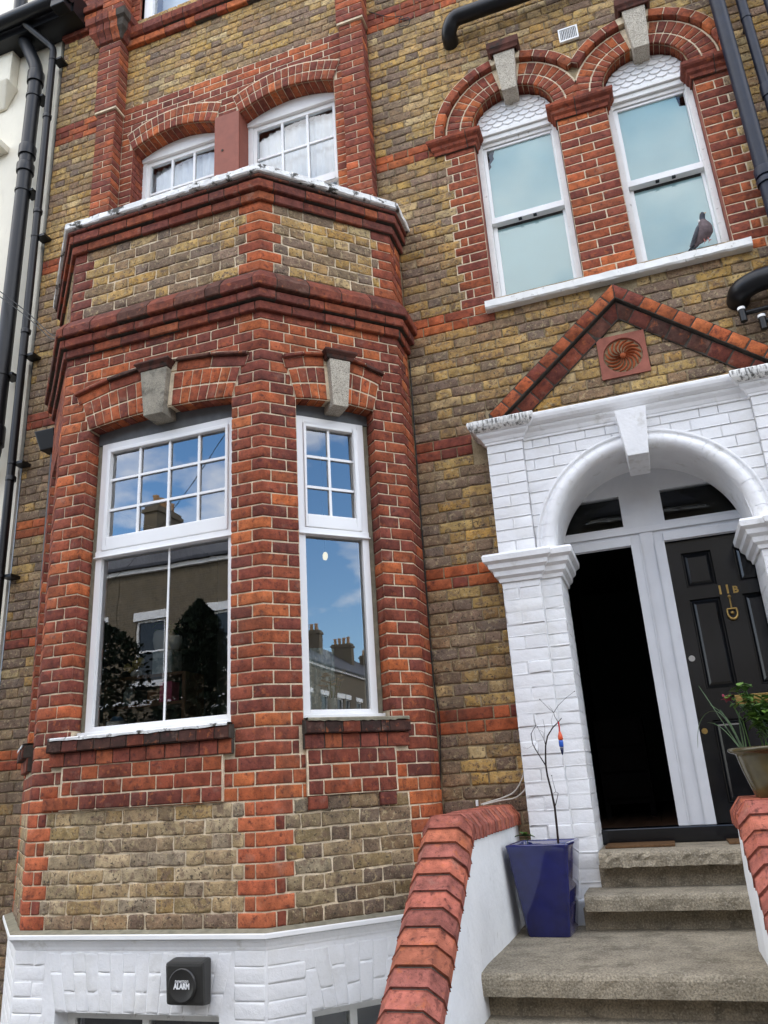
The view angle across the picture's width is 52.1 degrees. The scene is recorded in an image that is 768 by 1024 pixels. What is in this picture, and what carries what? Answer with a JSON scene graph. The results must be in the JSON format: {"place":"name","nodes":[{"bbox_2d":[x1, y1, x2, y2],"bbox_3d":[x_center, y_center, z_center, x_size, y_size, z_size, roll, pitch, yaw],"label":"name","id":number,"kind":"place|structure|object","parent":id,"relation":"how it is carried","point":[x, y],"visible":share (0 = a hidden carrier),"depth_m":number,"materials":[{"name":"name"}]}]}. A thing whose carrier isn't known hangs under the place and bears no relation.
{"place":"outdoors","nodes":[
{"label":"outdoors","id":0,"kind":"place"},
{"bbox_2d":[106,721,126,725],"bbox_3d":[-1.619,1.316,4.751,0.120,0.095,0.120,-10,-20,17],"label":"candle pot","id":1,"kind":"object","parent":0,"point":[109,723],"visible":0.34,"depth_m":4.71,"materials":[{"name":"grey"}]},
{"bbox_2d":[110,716,123,720],"bbox_3d":[-1.659,1.337,4.870,0.096,0.140,0.061,-10,-20,17],"label":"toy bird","id":2,"kind":"object","parent":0,"point":[116,718],"visible":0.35,"depth_m":4.86},
{"bbox_2d":[123,687,134,705],"bbox_3d":[-1.659,1.205,5.114,0.070,0.125,0.070,-10,-20,17],"label":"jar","id":3,"kind":"object","parent":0,"point":[128,696],"visible":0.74,"depth_m":5.09,"materials":[{"name":"clear glass"}]},
{"bbox_2d":[124,657,144,676],"bbox_3d":[-1.630,1.026,5.163,0.134,0.132,0.103,-5,-19,5],"label":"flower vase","id":4,"kind":"object","parent":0,"point":[137,663],"visible":0.96,"depth_m":5.13,"materials":[{"name":"grey"}]},
{"bbox_2d":[147,690,159,702],"bbox_3d":[-1.465,1.195,5.063,0.080,0.087,0.090,-10,-20,17],"label":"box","id":5,"kind":"object","parent":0,"point":[153,696],"visible":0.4,"depth_m":5.02,"materials":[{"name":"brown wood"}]},
{"bbox_2d":[152,649,181,673],"bbox_3d":[-1.412,0.986,5.118,0.145,0.152,0.120,-10,-20,17],"label":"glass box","id":6,"kind":"object","parent":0,"point":[174,660],"visible":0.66,"depth_m":5.07,"materials":[{"name":"clear glass"}]},
{"bbox_2d":[152,621,183,650],"bbox_3d":[-1.413,0.821,5.183,0.235,0.200,0.173,-10,-20,17],"label":"houseplant","id":7,"kind":"object","parent":6,"relation":"on","point":[159,638],"visible":0.77,"depth_m":5.12,"materials":[{"name":"grey"}]},
{"bbox_2d":[169,635,182,650],"bbox_3d":[-1.357,0.853,5.120,0.090,0.090,0.090,-10,-20,17],"label":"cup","id":8,"kind":"object","parent":6,"relation":"on","point":[175,642],"visible":1,"depth_m":5.09,"materials":[{"name":"grey ceramic"}]},
{"bbox_2d":[159,681,178,701],"bbox_3d":[-1.376,1.159,5.043,0.090,0.132,0.090,-10,-20,17],"label":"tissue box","id":9,"kind":"object","parent":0,"point":[172,690],"visible":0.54,"depth_m":5.01,"materials":[{"name":"red"}]},
{"bbox_2d":[274,920,399,938],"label":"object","id":10,"kind":"structure","parent":0,"point":[336,929],"depth_m":9.69,"materials":[{"name":"white paint"}]},
{"bbox_2d":[0,0,86,668],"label":"neighbour house","id":11,"kind":"structure","parent":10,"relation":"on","point":[54,22],"depth_m":7.91,"materials":[{"name":"white paint"}]},
{"bbox_2d":[0,0,44,456],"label":"downpipe","id":12,"kind":"object","parent":11,"relation":"attached to","point":[25,192],"visible":0.83,"depth_m":7.35,"materials":[{"name":"black plastic"}]},
{"bbox_2d":[0,22,67,618],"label":"downpipe","id":13,"kind":"object","parent":11,"relation":"attached to","point":[24,356],"visible":0.97,"depth_m":6.95,"materials":[{"name":"black plastic"}]},
{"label":"front yard","id":14,"kind":"structure","parent":0,"visible":0},
{"bbox_2d":[0,0,767,1023],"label":"terraced house","id":15,"kind":"structure","parent":14,"relation":"on","point":[282,234],"depth_m":5.15,"materials":[{"name":"red brick"}]},
{"bbox_2d":[0,297,54,339],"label":"cable","id":16,"kind":"object","parent":15,"relation":"attached to","point":[27,317],"visible":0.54,"depth_m":6.74,"materials":[{"name":"black plastic"}]},
{"bbox_2d":[0,291,55,335],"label":"cable","id":17,"kind":"object","parent":15,"relation":"attached to","point":[28,313],"visible":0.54,"depth_m":6.75,"materials":[{"name":"black plastic"}]},
{"bbox_2d":[23,427,53,791],"bbox_3d":[-2.562,1.475,5.688,0.192,4.470,0.238,-10,-20,17],"label":"downpipe","id":18,"kind":"object","parent":15,"relation":"attached to","point":[44,437],"visible":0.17,"depth_m":6.30,"materials":[{"name":"black plastic"}]},
{"bbox_2d":[67,1012,218,1023],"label":"basement window","id":19,"kind":"structure","parent":15,"relation":"in","point":[73,1018],"depth_m":4.08,"materials":[{"name":"white paint"}]},
{"bbox_2d":[102,671,203,725],"bbox_3d":[-1.456,1.718,4.905,0.604,1.361,0.220,-10,-20,17],"label":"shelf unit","id":20,"kind":"object","parent":15,"relation":"in","point":[190,704],"visible":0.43,"depth_m":5.04,"materials":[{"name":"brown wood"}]},
{"bbox_2d":[77,404,231,735],"bbox_3d":[-1.354,0.316,4.880,1.070,2.025,0.130,-10,-20,17],"label":"window","id":21,"kind":"structure","parent":15,"relation":"in","point":[198,423],"depth_m":4.96,"materials":[{"name":"plastic"}]},
{"bbox_2d":[144,0,188,18],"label":"window","id":22,"kind":"structure","parent":15,"relation":"in","point":[150,5],"depth_m":8.04,"materials":[{"name":"white paint"}]},
{"bbox_2d":[141,133,214,199],"bbox_3d":[-1.817,-2.623,7.133,0.868,1.818,0.145,-10,-20,17],"label":"window","id":23,"kind":"structure","parent":15,"relation":"in","point":[171,178],"depth_m":7.36,"materials":[{"name":"white paint"}]},
{"bbox_2d":[166,957,210,1005],"bbox_3d":[-0.960,2.300,3.844,0.212,0.205,0.094,-10,-20,17],"label":"alarm box","id":24,"kind":"object","parent":15,"relation":"attached to","point":[188,980],"visible":1,"depth_m":3.81,"materials":[{"name":"plastic"}]},
{"bbox_2d":[247,93,338,185],"bbox_3d":[-0.744,-2.812,6.806,0.902,1.828,0.145,-10,-20,17],"label":"window","id":25,"kind":"structure","parent":15,"relation":"in","point":[309,149],"depth_m":6.99,"materials":[{"name":"white paint"}]},
{"bbox_2d":[309,648,335,709],"bbox_3d":[-0.460,1.043,4.726,0.360,0.454,0.022,6,-21,-25],"label":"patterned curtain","id":26,"kind":"object","parent":15,"relation":"hanging from","point":[321,660],"visible":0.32,"depth_m":4.78,"materials":[{"name":"grey fabric"}]},
{"bbox_2d":[320,432,327,559],"bbox_3d":[-0.436,-0.252,5.560,0.038,1.235,0.033,-10,-20,17],"label":"pendant lamp","id":27,"kind":"object","parent":15,"relation":"hanging from","point":[325,555],"visible":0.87,"depth_m":5.48,"materials":[{"name":"white"}]},
{"bbox_2d":[319,670,346,708],"bbox_3d":[-0.303,1.094,4.679,0.176,0.309,0.116,-7,-20,10],"label":"flower vase","id":28,"kind":"object","parent":15,"relation":"on","point":[331,703],"visible":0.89,"depth_m":4.67,"materials":[{"name":"green plant"}]},
{"bbox_2d":[296,405,385,717],"bbox_3d":[-0.317,0.246,4.869,0.538,2.025,0.130,6,-21,-25],"label":"window","id":29,"kind":"structure","parent":15,"relation":"in","point":[358,528],"depth_m":4.90,"materials":[{"name":"plastic"}]},
{"bbox_2d":[312,998,381,1023],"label":"basement window","id":30,"kind":"structure","parent":15,"relation":"in","point":[367,1012],"depth_m":4.05,"materials":[{"name":"white paint"}]},
{"bbox_2d":[369,11,410,26],"bbox_3d":[0.048,-4.234,6.735,0.364,0.319,0.019,-10,-20,17],"label":"cable","id":31,"kind":"object","parent":15,"relation":"attached to","point":[395,16],"visible":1,"depth_m":6.68,"materials":[{"name":"black plastic"}]},
{"bbox_2d":[409,361,443,813],"bbox_3d":[0.269,0.363,5.147,0.040,3.070,0.015,-10,-20,17],"label":"cable","id":32,"kind":"object","parent":15,"relation":"attached to","point":[425,578],"visible":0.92,"depth_m":5.12,"materials":[{"name":"black plastic"}]},
{"bbox_2d":[441,0,530,50],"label":"branch pipe","id":33,"kind":"object","parent":15,"relation":"attached to","point":[455,19],"visible":1,"depth_m":6.26,"materials":[{"name":"black plastic"}]},
{"bbox_2d":[481,774,523,804],"bbox_3d":[0.692,1.582,4.561,0.280,0.208,0.019,-7,-20,10],"label":"cable","id":34,"kind":"object","parent":15,"relation":"attached to","point":[506,795],"visible":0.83,"depth_m":4.54,"materials":[{"name":"grey plastic"}]},
{"bbox_2d":[483,788,524,804],"bbox_3d":[0.697,1.615,4.532,0.269,0.130,0.023,-7,-20,9],"label":"cable","id":35,"kind":"object","parent":15,"relation":"attached to","point":[505,799],"visible":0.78,"depth_m":4.52,"materials":[{"name":"grey plastic"}]},
{"bbox_2d":[477,114,582,297],"bbox_3d":[1.066,-2.259,5.858,0.650,1.513,0.120,-10,-20,17],"label":"window","id":36,"kind":"structure","parent":15,"relation":"in","point":[526,178],"depth_m":5.87,"materials":[{"name":"white paint"}]},
{"bbox_2d":[557,24,578,44],"bbox_3d":[1.420,-3.678,6.055,0.146,0.129,0.022,-10,-20,17],"label":"air vent","id":37,"kind":"object","parent":15,"relation":"attached to","point":[568,34],"visible":1,"depth_m":6.05,"materials":[{"name":"white paint"}]},
{"bbox_2d":[608,73,728,262],"bbox_3d":[1.985,-2.416,5.575,0.620,1.513,0.120,-10,-20,17],"label":"window","id":38,"kind":"structure","parent":15,"relation":"in","point":[657,140],"depth_m":5.59,"materials":[{"name":"glass"}]},
{"bbox_2d":[688,212,712,250],"bbox_3d":[2.079,-1.849,5.199,0.178,0.260,0.121,-10,-20,17],"label":"pigeon","id":39,"kind":"object","parent":15,"relation":"on","point":[703,231],"visible":0.98,"depth_m":5.16,"materials":[{"name":"grey"}]},
{"bbox_2d":[665,532,767,822],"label":"door","id":40,"kind":"structure","parent":15,"relation":"in","point":[723,621],"depth_m":4.71,"materials":[{"name":"black wood"}]},
{"bbox_2d":[709,0,767,217],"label":"soil pipe","id":41,"kind":"object","parent":15,"relation":"attached to","point":[743,96],"visible":1,"depth_m":5.23,"materials":[{"name":"black metal"}]},
{"bbox_2d":[726,265,767,310],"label":"branch pipe","id":42,"kind":"object","parent":15,"relation":"attached to","point":[743,289],"visible":0.96,"depth_m":4.84,"materials":[{"name":"black plastic"}]},
{"bbox_2d":[735,0,767,112],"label":"waste pipe","id":43,"kind":"object","parent":15,"relation":"attached to","point":[749,31],"visible":1,"depth_m":5.33,"materials":[{"name":"black metal"}]},
{"bbox_2d":[737,305,767,322],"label":"overflow pipe","id":44,"kind":"object","parent":15,"relation":"attached to","point":[743,313],"visible":1,"depth_m":4.84,"materials":[{"name":"black plastic"}]},
{"bbox_2d":[757,313,767,330],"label":"overflow pipe","id":45,"kind":"object","parent":15,"relation":"attached to","point":[763,320],"visible":1,"depth_m":4.79,"materials":[{"name":"black plastic"}]},
{"bbox_2d":[763,0,767,14],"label":"waste pipe","id":46,"kind":"object","parent":15,"relation":"attached to","point":[765,3],"depth_m":5.41,"materials":[{"name":"black metal"}]},
{"bbox_2d":[376,804,524,1023],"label":"flank wall","id":47,"kind":"structure","parent":14,"relation":"on","point":[462,923],"depth_m":3.15,"materials":[{"name":"red brick"}]},
{"bbox_2d":[481,841,767,1023],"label":"front steps","id":48,"kind":"structure","parent":14,"relation":"on","point":[665,935],"depth_m":3.37,"materials":[{"name":"concrete"}]},
{"bbox_2d":[505,838,578,937],"bbox_3d":[0.840,1.918,4.025,0.324,0.428,0.324,-12,-21,22],"label":"square planter","id":49,"kind":"object","parent":48,"relation":"on","point":[545,872],"visible":1,"depth_m":3.91,"materials":[{"name":"blue ceramic"}]},
{"bbox_2d":[515,832,534,842],"bbox_3d":[0.750,1.746,4.166,0.069,0.095,0.089,11,-24,-36],"label":"weed","id":50,"kind":"object","parent":49,"relation":"in","point":[525,834],"visible":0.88,"depth_m":4.17,"materials":[{"name":"green plant"}]},
{"bbox_2d":[529,691,574,842],"bbox_3d":[0.908,1.364,4.159,0.313,0.790,0.052,-12,-21,23],"label":"sapling","id":51,"kind":"object","parent":49,"relation":"on","point":[554,805],"visible":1,"depth_m":4.17,"materials":[{"name":"brown plant"}]},
{"bbox_2d":[558,722,563,754],"bbox_3d":[0.943,1.210,4.200,0.027,0.172,0.026,-10,-20,17],"label":"beaded ornament","id":52,"kind":"object","parent":51,"relation":"hanging from","point":[560,739],"visible":1,"depth_m":4.19,"materials":[{"name":"multicoloured"}]},
{"bbox_2d":[605,841,674,848],"bbox_3d":[1.421,1.843,4.355,0.365,0.012,0.225,-10,-20,17],"label":"doormat","id":53,"kind":"object","parent":48,"relation":"on","point":[640,844],"visible":1,"depth_m":4.29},
{"bbox_2d":[726,838,739,843],"bbox_3d":[2.029,1.739,4.169,0.385,0.012,0.225,-10,-20,17],"label":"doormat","id":54,"kind":"object","parent":48,"relation":"on","point":[733,840],"visible":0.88,"depth_m":4.17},
{"bbox_2d":[730,795,767,964],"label":"flank wall","id":55,"kind":"structure","parent":14,"relation":"on","point":[749,816],"depth_m":3.01,"materials":[{"name":"red brick"}]},
{"bbox_2d":[727,745,767,797],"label":"bowl planter","id":56,"kind":"object","parent":55,"relation":"on","point":[753,761],"visible":0.98,"depth_m":3.22,"materials":[{"name":"beige ceramic"}]},
{"bbox_2d":[697,688,756,747],"bbox_3d":[1.481,0.893,3.405,0.268,0.300,0.096,-10,-20,17],"label":"strap leaf plant","id":57,"kind":"object","parent":56,"relation":"on","point":[734,732],"visible":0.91,"depth_m":3.38,"materials":[{"name":"green plant"}]},
{"bbox_2d":[721,694,750,746],"bbox_3d":[1.527,0.916,3.416,0.076,0.251,0.045,-4,-19,1],"label":"pink flower","id":58,"kind":"object","parent":56,"relation":"on","point":[727,699],"visible":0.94,"depth_m":3.42,"materials":[{"name":"green plant"}]},
{"bbox_2d":[724,682,767,745],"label":"leafy shrub","id":59,"kind":"object","parent":56,"relation":"on","point":[759,719],"visible":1,"depth_m":3.39,"materials":[{"name":"green plant"}]}
]}

